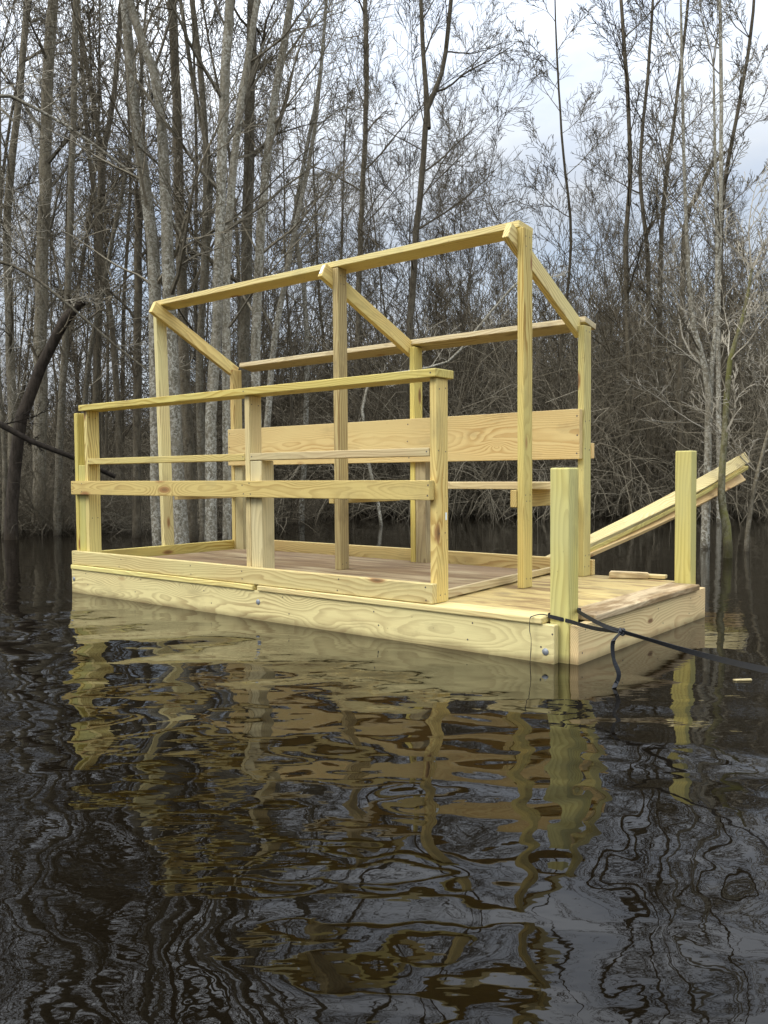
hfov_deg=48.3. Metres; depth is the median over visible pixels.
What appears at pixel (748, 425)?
brush shrub
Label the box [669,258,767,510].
brush shrub
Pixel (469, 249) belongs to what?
bushy tree
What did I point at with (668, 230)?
bushy tree
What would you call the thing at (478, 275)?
bushy tree
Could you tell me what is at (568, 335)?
brush shrub
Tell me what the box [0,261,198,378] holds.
arching sapling
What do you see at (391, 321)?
brush shrub
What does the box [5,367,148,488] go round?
brush shrub
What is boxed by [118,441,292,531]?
brush shrub
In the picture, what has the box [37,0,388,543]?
speckled tree
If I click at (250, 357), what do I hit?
brush shrub
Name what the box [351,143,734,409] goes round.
brush shrub
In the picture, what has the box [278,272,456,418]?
brush shrub
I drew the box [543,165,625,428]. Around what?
bushy tree
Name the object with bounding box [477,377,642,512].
brush shrub
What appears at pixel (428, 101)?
forked tree
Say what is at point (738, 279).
bushy tree
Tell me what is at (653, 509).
loose plank
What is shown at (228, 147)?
slim tree
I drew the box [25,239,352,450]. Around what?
brush shrub
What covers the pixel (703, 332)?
brush shrub
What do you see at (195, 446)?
brush shrub
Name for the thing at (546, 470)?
brush shrub
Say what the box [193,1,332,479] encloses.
bushy tree
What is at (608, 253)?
bushy tree
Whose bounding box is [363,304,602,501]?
brush shrub
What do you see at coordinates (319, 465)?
brush shrub
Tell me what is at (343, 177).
tall tree
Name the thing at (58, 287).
bushy tree
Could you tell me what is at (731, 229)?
bushy tree
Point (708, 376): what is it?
thin tree
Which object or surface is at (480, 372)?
brush shrub
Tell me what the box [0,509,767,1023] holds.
water
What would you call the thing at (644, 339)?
brush shrub
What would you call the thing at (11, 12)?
slim tree
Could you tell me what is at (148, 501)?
brush shrub
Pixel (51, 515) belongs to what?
brush shrub
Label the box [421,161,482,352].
bushy tree
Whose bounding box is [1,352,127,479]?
brush shrub
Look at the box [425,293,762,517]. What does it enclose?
brush shrub
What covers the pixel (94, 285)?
slim tree
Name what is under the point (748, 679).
wood chip
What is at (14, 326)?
bushy tree
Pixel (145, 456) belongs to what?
brush shrub
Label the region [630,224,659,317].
slim tree
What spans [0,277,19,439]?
slim tree
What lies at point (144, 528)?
brush shrub
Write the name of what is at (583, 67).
sky
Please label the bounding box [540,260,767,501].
brush shrub
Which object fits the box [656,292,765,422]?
brush shrub
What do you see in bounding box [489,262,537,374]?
bushy tree
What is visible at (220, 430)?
brush shrub
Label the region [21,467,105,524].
brush shrub
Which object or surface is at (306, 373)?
leaning tree
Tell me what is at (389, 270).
bushy tree
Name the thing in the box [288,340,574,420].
brush shrub
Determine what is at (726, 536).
mossy tree
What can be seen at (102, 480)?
brush shrub
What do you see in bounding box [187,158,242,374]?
slim tree
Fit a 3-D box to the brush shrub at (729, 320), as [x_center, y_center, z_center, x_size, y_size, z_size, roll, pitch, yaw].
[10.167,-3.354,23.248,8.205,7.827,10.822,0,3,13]
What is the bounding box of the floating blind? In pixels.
[71,220,704,664]
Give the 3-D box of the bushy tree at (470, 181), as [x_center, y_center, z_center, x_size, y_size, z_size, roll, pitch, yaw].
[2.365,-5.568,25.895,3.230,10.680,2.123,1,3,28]
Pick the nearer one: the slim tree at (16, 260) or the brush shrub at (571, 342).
the brush shrub at (571, 342)
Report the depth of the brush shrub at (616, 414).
14.66 m
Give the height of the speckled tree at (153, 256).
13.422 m
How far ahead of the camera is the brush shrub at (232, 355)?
25.66 m
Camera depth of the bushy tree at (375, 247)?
25.90 m
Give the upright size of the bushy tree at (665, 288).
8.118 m
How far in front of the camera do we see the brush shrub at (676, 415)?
14.76 m
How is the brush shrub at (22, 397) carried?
on the ground
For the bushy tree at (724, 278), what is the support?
on the ground
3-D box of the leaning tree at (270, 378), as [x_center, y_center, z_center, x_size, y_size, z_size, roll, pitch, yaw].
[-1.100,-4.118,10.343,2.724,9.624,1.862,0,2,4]
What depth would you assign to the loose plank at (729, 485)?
6.82 m
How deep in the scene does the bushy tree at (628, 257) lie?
20.82 m
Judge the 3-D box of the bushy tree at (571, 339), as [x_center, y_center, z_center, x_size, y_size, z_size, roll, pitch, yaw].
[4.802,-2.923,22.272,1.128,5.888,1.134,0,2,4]
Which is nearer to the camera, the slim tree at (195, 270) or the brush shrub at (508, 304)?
the slim tree at (195, 270)
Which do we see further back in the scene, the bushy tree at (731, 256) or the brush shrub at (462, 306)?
the bushy tree at (731, 256)
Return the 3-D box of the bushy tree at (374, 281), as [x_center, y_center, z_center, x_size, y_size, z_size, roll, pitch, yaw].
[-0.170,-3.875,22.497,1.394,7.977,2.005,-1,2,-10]
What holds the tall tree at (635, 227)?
on the ground
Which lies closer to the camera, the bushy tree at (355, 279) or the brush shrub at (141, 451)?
the brush shrub at (141, 451)
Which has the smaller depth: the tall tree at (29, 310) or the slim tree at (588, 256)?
the slim tree at (588, 256)
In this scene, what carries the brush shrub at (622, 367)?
on the ground
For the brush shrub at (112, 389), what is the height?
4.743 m
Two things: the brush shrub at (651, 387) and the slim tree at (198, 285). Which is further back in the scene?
the slim tree at (198, 285)
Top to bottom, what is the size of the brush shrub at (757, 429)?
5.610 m
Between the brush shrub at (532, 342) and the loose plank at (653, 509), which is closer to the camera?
the loose plank at (653, 509)
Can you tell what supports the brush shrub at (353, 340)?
on the ground
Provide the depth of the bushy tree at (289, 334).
13.18 m
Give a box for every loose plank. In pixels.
[545,452,748,556]
[590,466,747,551]
[590,474,745,556]
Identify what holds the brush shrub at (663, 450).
on the ground
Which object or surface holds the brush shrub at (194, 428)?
on the ground
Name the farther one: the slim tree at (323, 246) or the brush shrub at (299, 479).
the slim tree at (323, 246)
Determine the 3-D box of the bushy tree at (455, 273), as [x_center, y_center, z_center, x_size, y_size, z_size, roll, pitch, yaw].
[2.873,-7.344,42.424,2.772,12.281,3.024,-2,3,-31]
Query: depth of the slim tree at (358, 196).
33.93 m
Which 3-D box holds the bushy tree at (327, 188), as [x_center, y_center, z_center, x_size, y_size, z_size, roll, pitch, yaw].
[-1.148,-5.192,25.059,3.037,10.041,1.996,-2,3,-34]
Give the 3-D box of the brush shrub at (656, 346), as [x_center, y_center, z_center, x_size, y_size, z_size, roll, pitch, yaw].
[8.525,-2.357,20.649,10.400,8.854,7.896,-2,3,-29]
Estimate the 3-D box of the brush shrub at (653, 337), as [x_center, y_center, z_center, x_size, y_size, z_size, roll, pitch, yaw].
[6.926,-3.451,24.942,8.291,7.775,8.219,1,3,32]
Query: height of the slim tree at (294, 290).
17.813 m
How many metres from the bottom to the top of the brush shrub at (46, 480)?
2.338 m
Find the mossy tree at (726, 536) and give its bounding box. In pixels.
[667,158,767,557]
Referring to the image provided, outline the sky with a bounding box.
[0,0,767,428]
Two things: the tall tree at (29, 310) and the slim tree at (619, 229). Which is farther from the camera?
the tall tree at (29, 310)
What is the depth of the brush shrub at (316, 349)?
21.02 m
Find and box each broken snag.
[4,288,88,539]
[666,148,725,450]
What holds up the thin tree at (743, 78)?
on the water
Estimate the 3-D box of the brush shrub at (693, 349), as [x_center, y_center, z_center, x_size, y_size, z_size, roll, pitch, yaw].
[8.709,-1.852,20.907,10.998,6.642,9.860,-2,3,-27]
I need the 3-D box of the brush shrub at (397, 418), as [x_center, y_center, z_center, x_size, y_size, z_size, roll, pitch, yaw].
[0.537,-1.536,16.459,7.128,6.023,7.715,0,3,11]
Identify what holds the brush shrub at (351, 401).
on the ground
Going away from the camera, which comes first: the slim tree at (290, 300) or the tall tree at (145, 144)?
the tall tree at (145, 144)
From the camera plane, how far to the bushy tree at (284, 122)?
21.60 m
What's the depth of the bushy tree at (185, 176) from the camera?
23.42 m
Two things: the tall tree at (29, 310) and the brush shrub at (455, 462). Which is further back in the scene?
the tall tree at (29, 310)
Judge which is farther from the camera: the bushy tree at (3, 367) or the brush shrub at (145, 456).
the bushy tree at (3, 367)
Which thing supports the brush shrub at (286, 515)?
in the water
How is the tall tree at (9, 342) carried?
on the water
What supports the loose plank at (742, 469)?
on the loose plank at (729, 485)
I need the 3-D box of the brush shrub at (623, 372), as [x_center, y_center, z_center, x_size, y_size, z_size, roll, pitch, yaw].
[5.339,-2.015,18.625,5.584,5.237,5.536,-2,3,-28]
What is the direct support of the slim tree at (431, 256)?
on the ground
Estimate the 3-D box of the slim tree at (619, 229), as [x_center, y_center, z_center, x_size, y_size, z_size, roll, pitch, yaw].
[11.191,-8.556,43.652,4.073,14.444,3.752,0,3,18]
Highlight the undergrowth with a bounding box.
[3,199,767,482]
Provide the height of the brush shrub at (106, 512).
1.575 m
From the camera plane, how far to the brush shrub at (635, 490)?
14.42 m
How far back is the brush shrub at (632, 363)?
17.55 m
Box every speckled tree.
[0,0,282,545]
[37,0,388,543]
[44,0,326,540]
[50,0,342,541]
[141,0,366,427]
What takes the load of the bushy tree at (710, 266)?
on the ground
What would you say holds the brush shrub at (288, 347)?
on the ground
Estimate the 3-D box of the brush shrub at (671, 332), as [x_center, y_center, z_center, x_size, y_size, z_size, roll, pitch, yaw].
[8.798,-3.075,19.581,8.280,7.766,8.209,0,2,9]
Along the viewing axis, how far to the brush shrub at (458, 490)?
16.16 m
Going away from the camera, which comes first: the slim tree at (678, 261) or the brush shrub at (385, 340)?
the brush shrub at (385, 340)
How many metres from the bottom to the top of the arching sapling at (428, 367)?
4.274 m
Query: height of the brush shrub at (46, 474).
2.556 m
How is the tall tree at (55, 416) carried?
on the ground
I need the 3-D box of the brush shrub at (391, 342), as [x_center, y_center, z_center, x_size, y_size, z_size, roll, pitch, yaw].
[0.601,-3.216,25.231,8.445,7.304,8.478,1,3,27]
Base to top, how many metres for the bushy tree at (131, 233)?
11.303 m
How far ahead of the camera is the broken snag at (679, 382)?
13.77 m
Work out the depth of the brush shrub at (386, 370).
19.34 m
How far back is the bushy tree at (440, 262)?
28.80 m
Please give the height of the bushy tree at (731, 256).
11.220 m
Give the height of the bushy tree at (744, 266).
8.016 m
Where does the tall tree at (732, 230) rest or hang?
on the ground
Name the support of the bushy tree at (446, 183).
on the ground
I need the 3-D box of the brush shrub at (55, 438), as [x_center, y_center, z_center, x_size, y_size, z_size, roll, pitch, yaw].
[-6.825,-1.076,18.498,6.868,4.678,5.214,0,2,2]
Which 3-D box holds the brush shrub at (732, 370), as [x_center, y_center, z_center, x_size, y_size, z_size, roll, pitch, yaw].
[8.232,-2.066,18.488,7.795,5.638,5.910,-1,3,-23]
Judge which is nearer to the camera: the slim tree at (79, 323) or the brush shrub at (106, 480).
the brush shrub at (106, 480)
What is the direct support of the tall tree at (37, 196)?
on the ground
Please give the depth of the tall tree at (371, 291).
52.95 m
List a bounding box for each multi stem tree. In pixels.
[540,0,718,515]
[540,0,767,506]
[604,0,767,498]
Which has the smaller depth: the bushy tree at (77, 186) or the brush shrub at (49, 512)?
the brush shrub at (49, 512)
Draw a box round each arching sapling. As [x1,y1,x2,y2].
[0,50,215,249]
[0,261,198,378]
[361,266,567,525]
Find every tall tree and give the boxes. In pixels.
[0,0,109,523]
[0,0,137,479]
[0,0,147,535]
[0,0,181,532]
[0,16,90,398]
[0,146,60,401]
[13,224,57,415]
[24,61,92,387]
[65,1,202,315]
[268,0,352,396]
[285,0,389,375]
[364,232,399,357]
[612,188,659,315]
[707,196,751,359]
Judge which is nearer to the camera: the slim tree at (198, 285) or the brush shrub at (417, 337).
the brush shrub at (417, 337)
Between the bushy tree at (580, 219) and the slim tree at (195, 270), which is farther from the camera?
the bushy tree at (580, 219)
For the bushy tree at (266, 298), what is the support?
on the ground
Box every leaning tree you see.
[19,0,221,525]
[54,0,207,532]
[174,0,390,427]
[232,0,381,523]
[699,258,767,551]
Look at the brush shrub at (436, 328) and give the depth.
18.37 m
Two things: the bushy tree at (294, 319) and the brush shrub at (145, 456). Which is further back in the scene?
the bushy tree at (294, 319)
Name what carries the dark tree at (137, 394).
in the water
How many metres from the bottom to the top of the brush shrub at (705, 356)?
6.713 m
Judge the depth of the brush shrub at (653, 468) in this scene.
15.41 m
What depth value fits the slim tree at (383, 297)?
20.47 m
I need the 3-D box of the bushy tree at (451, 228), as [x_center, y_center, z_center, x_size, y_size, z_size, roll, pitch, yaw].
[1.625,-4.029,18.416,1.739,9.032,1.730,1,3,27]
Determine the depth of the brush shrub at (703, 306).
23.81 m
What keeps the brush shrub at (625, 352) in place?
on the ground
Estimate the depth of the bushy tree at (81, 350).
23.00 m
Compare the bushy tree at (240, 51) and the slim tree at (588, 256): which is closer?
the slim tree at (588, 256)
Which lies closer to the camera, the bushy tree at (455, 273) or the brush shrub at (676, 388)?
the brush shrub at (676, 388)
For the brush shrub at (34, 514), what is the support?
in the water
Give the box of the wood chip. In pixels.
[733,678,751,680]
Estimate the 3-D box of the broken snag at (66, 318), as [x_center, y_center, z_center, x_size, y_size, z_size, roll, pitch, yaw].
[-4.125,-1.032,10.579,1.172,3.482,0.538,0,3,17]
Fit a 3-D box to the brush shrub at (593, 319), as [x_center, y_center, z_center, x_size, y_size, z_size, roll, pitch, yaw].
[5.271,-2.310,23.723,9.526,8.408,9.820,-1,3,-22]
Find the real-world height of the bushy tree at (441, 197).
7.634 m
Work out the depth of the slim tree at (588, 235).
18.02 m
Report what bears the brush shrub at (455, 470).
on the ground
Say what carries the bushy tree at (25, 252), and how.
on the ground
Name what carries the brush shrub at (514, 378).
on the ground
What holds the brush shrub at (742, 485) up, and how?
on the ground
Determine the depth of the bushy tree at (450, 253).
26.13 m
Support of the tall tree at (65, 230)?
on the ground
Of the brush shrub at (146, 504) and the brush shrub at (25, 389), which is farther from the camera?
the brush shrub at (25, 389)
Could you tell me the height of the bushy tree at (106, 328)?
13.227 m
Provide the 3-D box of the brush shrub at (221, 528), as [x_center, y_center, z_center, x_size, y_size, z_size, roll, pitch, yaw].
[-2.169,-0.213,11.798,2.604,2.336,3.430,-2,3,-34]
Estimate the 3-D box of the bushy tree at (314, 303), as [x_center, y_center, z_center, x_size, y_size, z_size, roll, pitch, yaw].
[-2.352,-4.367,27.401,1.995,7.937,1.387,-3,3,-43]
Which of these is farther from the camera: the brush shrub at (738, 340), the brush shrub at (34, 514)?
the brush shrub at (738, 340)
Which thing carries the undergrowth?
on the ground
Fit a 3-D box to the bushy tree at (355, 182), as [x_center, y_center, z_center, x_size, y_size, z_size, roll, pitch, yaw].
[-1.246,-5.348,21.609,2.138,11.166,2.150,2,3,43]
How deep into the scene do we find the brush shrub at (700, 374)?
16.63 m
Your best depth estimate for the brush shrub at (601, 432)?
15.17 m
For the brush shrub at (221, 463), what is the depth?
16.26 m
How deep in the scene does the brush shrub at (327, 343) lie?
21.81 m
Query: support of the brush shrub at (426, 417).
on the ground
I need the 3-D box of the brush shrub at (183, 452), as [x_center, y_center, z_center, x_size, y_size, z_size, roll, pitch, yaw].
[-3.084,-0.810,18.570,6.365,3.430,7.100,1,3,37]
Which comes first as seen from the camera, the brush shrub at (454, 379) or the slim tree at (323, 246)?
the brush shrub at (454, 379)
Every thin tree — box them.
[0,0,57,537]
[468,0,632,467]
[617,0,767,547]
[633,0,767,513]
[667,0,767,522]
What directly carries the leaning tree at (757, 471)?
on the water
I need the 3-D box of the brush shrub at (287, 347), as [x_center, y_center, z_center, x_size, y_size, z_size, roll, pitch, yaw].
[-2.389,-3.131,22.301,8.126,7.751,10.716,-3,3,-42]
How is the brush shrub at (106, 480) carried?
in the water
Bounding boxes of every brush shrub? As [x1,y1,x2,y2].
[0,376,218,511]
[0,399,149,535]
[0,430,116,515]
[0,431,145,528]
[0,434,122,538]
[0,440,64,534]
[0,449,73,512]
[0,451,63,527]
[0,462,116,532]
[0,473,115,533]
[1,347,71,460]
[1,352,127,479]
[1,360,103,471]
[3,377,146,492]
[4,379,149,461]
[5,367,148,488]
[6,366,149,498]
[6,383,149,480]
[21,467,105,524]
[22,387,290,514]
[22,408,149,503]
[23,431,149,525]
[24,369,148,466]
[24,391,222,515]
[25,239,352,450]
[25,420,149,530]
[26,384,220,508]
[31,465,144,529]
[36,446,283,533]
[48,351,195,477]
[48,458,150,529]
[49,258,423,466]
[49,428,195,503]
[55,380,262,476]
[59,495,198,540]
[67,369,221,464]
[67,438,219,529]
[101,439,306,533]
[105,282,328,432]
[108,402,314,479]
[109,250,458,439]
[109,365,329,513]
[110,319,348,452]
[112,371,309,509]
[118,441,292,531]
[121,401,352,533]
[123,356,407,516]
[125,292,324,468]
[125,386,317,516]
[125,400,298,506]
[128,453,330,535]
[129,222,403,454]
[144,230,409,469]
[183,366,399,513]
[190,282,331,430]
[190,297,413,445]
[195,371,370,502]
[196,327,471,519]
[217,247,491,469]
[217,358,449,516]
[218,325,489,516]
[230,214,629,531]
[260,296,544,518]
[261,187,516,417]
[261,233,596,508]
[261,251,573,517]
[262,353,479,514]
[265,279,379,424]
[273,226,580,415]
[273,403,390,510]
[274,464,390,524]
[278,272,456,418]
[280,297,600,516]
[281,212,540,418]
[285,273,547,501]
[286,271,487,417]
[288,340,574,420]
[289,221,615,512]
[293,320,480,421]
[300,352,593,518]
[309,318,624,525]
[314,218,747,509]
[323,360,480,511]
[328,266,640,508]
[348,186,667,509]
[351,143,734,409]
[360,461,535,518]
[362,207,763,521]
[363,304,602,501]
[365,270,624,510]
[365,278,573,360]
[371,243,707,504]
[376,371,561,516]
[378,276,675,510]
[379,371,548,509]
[382,342,608,514]
[383,280,637,479]
[384,264,767,527]
[391,253,706,423]
[391,287,751,518]
[395,394,596,514]
[398,298,759,481]
[400,278,767,518]
[403,251,633,476]
[423,351,599,475]
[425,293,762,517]
[445,245,714,362]
[448,291,767,517]
[461,257,687,457]
[463,285,693,409]
[463,312,764,517]
[466,298,767,523]
[475,280,743,477]
[476,291,635,396]
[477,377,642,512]
[480,204,767,489]
[482,259,767,519]
[488,307,767,515]
[499,252,767,392]
[501,281,767,518]
[502,348,686,495]
[509,411,761,514]
[512,261,767,432]
[517,312,763,440]
[532,270,729,383]
[532,305,740,507]
[533,261,750,406]
[533,303,757,476]
[534,279,713,479]
[536,267,670,401]
[536,331,740,451]
[536,339,767,498]
[538,287,767,515]
[538,333,767,519]
[539,343,767,514]
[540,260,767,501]
[544,249,760,381]
[553,292,766,453]
[557,281,765,416]
[557,283,756,418]
[562,381,767,516]
[566,257,767,529]
[571,250,761,383]
[572,270,767,447]
[574,315,763,405]
[591,331,767,511]
[596,256,767,436]
[599,288,767,517]
[599,328,767,515]
[609,285,767,506]
[613,274,767,501]
[618,298,767,501]
[619,335,760,408]
[629,261,767,398]
[638,277,767,504]
[651,260,767,396]
[655,290,767,402]
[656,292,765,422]
[667,366,767,511]
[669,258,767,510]
[671,358,767,507]
[689,259,767,396]
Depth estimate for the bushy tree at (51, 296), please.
17.25 m
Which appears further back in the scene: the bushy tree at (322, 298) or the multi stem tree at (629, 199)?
the bushy tree at (322, 298)
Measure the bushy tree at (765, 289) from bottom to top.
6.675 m
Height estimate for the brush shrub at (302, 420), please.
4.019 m
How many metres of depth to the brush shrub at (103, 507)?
12.64 m
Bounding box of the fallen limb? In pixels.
[0,397,115,478]
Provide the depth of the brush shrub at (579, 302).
25.19 m
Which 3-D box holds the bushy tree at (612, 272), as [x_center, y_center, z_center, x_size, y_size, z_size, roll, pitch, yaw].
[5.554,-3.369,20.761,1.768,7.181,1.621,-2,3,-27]
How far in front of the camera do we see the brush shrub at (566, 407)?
14.97 m
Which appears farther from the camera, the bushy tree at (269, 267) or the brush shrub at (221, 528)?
the bushy tree at (269, 267)
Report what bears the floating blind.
on the water
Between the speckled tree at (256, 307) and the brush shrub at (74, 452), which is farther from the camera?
the brush shrub at (74, 452)
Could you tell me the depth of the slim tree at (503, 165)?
28.88 m
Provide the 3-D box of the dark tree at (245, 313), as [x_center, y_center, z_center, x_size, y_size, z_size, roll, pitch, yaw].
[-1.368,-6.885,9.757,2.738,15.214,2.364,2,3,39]
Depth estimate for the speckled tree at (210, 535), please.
8.65 m
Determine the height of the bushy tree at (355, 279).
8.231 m
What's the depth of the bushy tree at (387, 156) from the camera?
19.95 m
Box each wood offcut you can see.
[609,570,648,578]
[649,574,666,578]
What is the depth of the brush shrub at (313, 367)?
21.54 m
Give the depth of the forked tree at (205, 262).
9.57 m
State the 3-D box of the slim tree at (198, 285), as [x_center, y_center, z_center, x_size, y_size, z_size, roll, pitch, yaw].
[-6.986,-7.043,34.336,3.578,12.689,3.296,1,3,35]
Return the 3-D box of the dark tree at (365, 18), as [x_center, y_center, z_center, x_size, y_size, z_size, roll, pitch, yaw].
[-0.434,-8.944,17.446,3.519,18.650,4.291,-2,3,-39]
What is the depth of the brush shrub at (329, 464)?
17.12 m
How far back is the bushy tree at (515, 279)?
24.87 m
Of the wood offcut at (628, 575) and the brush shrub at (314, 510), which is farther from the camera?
the brush shrub at (314, 510)
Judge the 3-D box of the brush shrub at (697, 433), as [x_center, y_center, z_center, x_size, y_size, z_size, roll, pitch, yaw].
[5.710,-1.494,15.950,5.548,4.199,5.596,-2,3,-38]
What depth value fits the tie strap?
3.04 m
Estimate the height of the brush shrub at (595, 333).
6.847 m
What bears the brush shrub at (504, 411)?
on the ground
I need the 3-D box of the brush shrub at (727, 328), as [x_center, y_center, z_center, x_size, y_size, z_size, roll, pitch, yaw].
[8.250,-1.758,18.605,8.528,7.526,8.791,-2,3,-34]
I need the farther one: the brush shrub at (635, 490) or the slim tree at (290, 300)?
the slim tree at (290, 300)
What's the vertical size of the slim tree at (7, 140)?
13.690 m
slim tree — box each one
[0,0,95,337]
[0,0,117,482]
[0,0,213,479]
[0,153,61,397]
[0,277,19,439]
[1,0,161,415]
[1,0,230,503]
[87,0,325,435]
[124,0,367,390]
[127,68,242,408]
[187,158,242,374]
[188,187,234,375]
[273,254,301,373]
[280,157,340,368]
[284,225,311,356]
[311,164,373,374]
[312,136,383,345]
[329,41,424,418]
[408,213,446,329]
[470,147,537,364]
[486,149,536,313]
[543,88,640,418]
[580,119,676,376]
[598,197,644,331]
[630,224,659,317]
[666,222,701,346]
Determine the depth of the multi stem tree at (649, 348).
14.36 m
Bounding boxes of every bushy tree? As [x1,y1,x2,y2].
[0,0,110,457]
[0,1,18,409]
[0,30,40,355]
[0,71,62,436]
[0,324,23,417]
[1,153,31,424]
[13,0,132,499]
[14,0,148,477]
[15,0,179,478]
[23,81,115,419]
[52,77,129,434]
[65,135,133,451]
[82,26,195,441]
[141,0,278,473]
[142,89,218,436]
[145,127,234,410]
[187,1,312,421]
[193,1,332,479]
[194,0,361,522]
[205,16,338,381]
[240,81,315,426]
[240,97,304,382]
[250,185,283,425]
[251,216,282,369]
[271,266,319,415]
[286,254,327,351]
[297,246,340,395]
[306,165,374,376]
[307,79,383,421]
[324,23,438,502]
[325,203,381,346]
[335,239,379,343]
[345,158,372,339]
[352,180,400,372]
[356,140,433,411]
[362,211,396,412]
[365,0,464,420]
[365,234,400,341]
[384,45,480,404]
[389,155,510,417]
[402,0,517,393]
[416,164,476,393]
[417,142,510,369]
[419,165,485,383]
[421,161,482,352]
[426,219,469,334]
[428,117,480,413]
[433,248,472,332]
[445,26,543,470]
[452,166,498,373]
[457,221,479,328]
[463,244,491,325]
[466,184,523,392]
[477,244,517,365]
[483,249,505,326]
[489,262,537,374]
[490,256,517,323]
[534,254,577,366]
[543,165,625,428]
[561,186,643,388]
[561,294,583,373]
[588,220,644,370]
[591,206,634,491]
[607,211,654,402]
[618,215,692,478]
[638,234,679,366]
[651,257,678,349]
[687,167,762,358]
[689,186,756,465]
[699,227,726,336]
[707,194,766,374]
[724,223,748,330]
[728,233,767,350]
[732,257,746,346]
[747,261,767,382]
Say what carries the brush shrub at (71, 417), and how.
on the ground
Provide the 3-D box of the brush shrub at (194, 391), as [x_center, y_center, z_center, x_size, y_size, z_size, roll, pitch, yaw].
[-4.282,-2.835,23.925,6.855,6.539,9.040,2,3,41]
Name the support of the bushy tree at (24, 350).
on the ground
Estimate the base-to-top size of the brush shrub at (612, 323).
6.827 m
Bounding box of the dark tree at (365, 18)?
[260,0,471,511]
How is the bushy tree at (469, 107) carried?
on the ground
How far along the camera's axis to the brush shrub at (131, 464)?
16.39 m
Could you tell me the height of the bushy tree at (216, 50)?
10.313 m
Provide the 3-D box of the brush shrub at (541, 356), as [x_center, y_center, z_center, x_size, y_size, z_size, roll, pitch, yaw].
[3.302,-2.707,19.085,7.381,6.982,7.445,-2,3,-29]
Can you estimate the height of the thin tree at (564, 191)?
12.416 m
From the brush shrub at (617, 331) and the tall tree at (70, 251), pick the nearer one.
the tall tree at (70, 251)
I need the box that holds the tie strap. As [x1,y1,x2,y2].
[529,608,767,688]
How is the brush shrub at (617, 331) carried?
on the ground
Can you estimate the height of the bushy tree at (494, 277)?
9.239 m
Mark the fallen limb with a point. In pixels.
(17, 433)
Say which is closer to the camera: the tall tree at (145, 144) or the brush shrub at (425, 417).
the brush shrub at (425, 417)
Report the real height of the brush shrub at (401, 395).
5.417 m
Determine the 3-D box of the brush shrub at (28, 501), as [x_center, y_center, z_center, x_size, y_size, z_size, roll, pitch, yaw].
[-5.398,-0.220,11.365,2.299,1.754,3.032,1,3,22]
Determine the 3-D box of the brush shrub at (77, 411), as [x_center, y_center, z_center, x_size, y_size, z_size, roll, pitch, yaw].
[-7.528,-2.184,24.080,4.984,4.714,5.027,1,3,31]
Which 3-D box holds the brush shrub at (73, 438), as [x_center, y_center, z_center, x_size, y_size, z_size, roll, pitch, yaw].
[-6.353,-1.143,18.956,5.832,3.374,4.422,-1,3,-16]
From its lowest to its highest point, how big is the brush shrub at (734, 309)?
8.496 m
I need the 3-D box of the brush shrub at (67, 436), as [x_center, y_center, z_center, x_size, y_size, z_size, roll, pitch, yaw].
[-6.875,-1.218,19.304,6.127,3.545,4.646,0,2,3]
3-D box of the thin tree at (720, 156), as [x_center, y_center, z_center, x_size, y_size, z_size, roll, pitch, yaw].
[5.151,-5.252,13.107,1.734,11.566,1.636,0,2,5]
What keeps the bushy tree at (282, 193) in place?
on the ground
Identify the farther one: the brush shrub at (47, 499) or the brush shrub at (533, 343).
the brush shrub at (533, 343)
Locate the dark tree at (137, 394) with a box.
[77,141,198,537]
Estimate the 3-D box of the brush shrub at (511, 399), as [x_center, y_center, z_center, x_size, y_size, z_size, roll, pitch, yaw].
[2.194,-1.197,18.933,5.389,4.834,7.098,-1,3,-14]
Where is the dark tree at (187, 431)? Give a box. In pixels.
[78,0,287,540]
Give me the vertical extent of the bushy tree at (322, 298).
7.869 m
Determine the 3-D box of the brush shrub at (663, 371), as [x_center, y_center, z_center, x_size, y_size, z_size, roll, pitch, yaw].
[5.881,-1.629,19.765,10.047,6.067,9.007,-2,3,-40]
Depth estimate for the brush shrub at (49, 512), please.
11.45 m
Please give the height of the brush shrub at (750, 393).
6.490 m
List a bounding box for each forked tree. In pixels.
[3,0,168,478]
[79,0,304,541]
[312,0,543,516]
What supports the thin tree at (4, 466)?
in the water
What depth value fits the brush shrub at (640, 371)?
19.39 m
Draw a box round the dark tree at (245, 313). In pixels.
[118,0,335,428]
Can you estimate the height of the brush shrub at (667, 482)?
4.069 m
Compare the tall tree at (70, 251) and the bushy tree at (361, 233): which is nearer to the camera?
the tall tree at (70, 251)
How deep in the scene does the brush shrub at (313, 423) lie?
16.13 m
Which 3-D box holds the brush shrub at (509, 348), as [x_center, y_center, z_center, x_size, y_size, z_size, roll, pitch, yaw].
[2.571,-2.716,18.854,7.446,7.044,7.511,1,3,37]
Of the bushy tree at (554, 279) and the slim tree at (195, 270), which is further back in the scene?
the bushy tree at (554, 279)
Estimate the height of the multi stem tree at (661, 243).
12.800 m
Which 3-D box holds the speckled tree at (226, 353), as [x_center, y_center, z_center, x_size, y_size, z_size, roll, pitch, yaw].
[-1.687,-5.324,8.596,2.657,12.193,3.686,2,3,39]
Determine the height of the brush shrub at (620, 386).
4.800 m
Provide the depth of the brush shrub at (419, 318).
23.08 m
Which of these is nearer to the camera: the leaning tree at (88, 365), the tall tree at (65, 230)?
the leaning tree at (88, 365)
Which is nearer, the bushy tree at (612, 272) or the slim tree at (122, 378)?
the slim tree at (122, 378)
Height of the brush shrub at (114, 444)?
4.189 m
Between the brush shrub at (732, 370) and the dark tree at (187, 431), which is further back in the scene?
the brush shrub at (732, 370)
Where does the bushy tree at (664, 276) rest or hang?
on the ground
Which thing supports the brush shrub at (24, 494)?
in the water
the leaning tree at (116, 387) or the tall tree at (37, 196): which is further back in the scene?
the tall tree at (37, 196)
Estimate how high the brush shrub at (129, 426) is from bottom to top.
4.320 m

